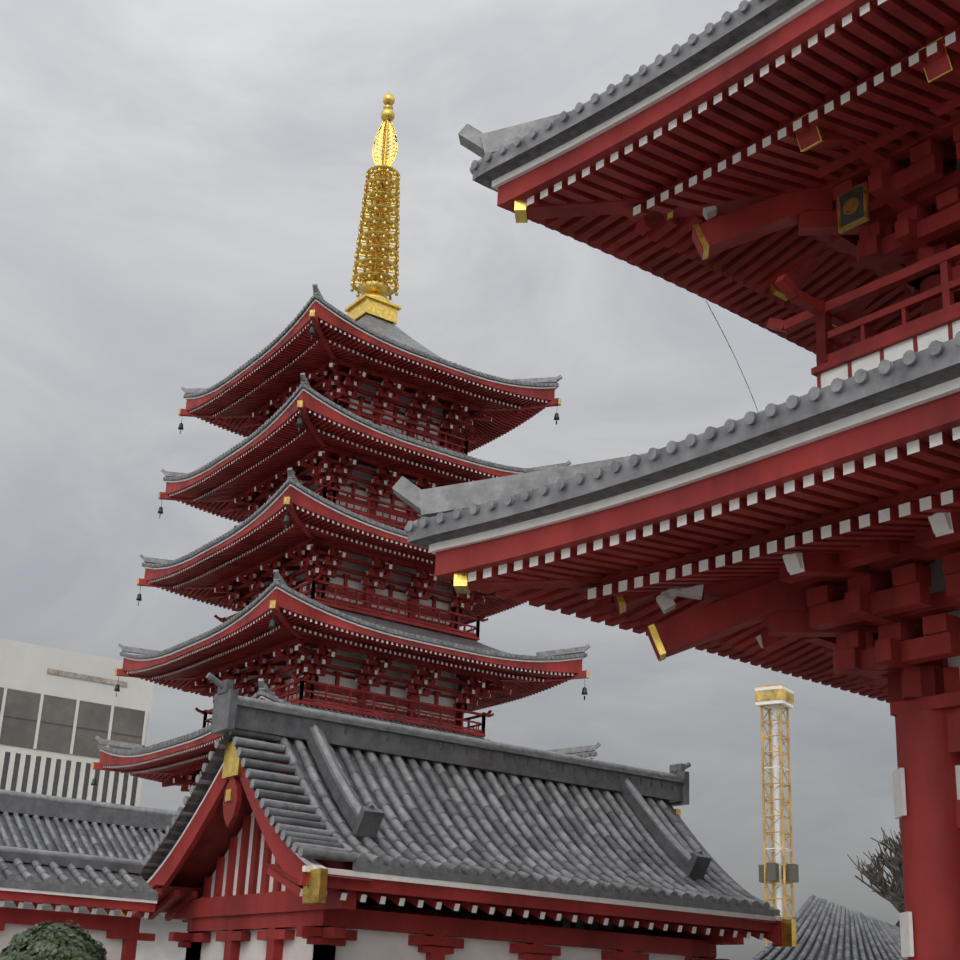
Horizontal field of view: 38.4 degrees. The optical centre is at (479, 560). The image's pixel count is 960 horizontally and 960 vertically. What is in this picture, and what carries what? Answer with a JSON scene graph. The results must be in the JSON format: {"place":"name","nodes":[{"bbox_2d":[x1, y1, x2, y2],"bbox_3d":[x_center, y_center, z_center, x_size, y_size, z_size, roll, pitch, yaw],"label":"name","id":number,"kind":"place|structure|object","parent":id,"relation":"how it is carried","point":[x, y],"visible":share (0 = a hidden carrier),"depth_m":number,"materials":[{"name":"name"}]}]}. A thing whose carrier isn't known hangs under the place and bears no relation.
{"place":"outdoors","nodes":[
{"label":"outdoors","id":0,"kind":"place"},
{"bbox_2d":[0,638,153,806],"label":"building","id":1,"kind":"structure","parent":0,"point":[60,710],"depth_m":425.99,"materials":[{"name":"white concrete"}]},
{"bbox_2d":[0,0,902,959],"label":"sky","id":2,"kind":"structure","parent":0,"point":[179,178],"materials":[{"name":"grey"}]},
{"bbox_2d":[0,789,906,959],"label":"tiled-roof buildings","id":3,"kind":"structure","parent":0,"point":[64,860],"depth_m":32.32,"materials":[{"name":"grey tile"}]},
{"bbox_2d":[120,672,796,959],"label":"hall","id":4,"kind":"structure","parent":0,"point":[293,832],"depth_m":24.54,"materials":[{"name":"grey tile"}]},
{"bbox_2d":[392,0,959,959],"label":"gate","id":5,"kind":"structure","parent":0,"point":[788,170],"depth_m":18.99,"materials":[{"name":"paint"}]},
{"bbox_2d":[705,300,757,411],"bbox_3d":[4.139,-3.109,22.288,1.180,2.905,0.034,-15,-25,42],"label":"cable","id":6,"kind":"object","parent":5,"relation":"attached to","point":[734,356],"visible":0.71,"depth_m":22.36,"materials":[{"name":"grey metal"}]},
{"label":"ground","id":7,"kind":"structure","parent":0,"visible":0},
{"bbox_2d":[0,920,106,959],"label":"bush","id":8,"kind":"object","parent":7,"relation":"on","point":[52,941],"visible":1,"depth_m":16.28,"materials":[{"name":"green plant"}]},
{"bbox_2d":[91,90,600,791],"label":"pagoda","id":9,"kind":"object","parent":7,"relation":"on","point":[315,570],"visible":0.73,"depth_m":67.33,"materials":[{"name":"red paint"}]},
{"bbox_2d":[755,684,798,946],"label":"ride tower","id":10,"kind":"structure","parent":7,"relation":"on","point":[774,698],"depth_m":243.20,"materials":[{"name":"gold metal"}]},
{"bbox_2d":[847,818,904,926],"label":"bare tree","id":11,"kind":"object","parent":7,"relation":"on","point":[893,894],"visible":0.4,"depth_m":42.53,"materials":[{"name":"brown plant"}]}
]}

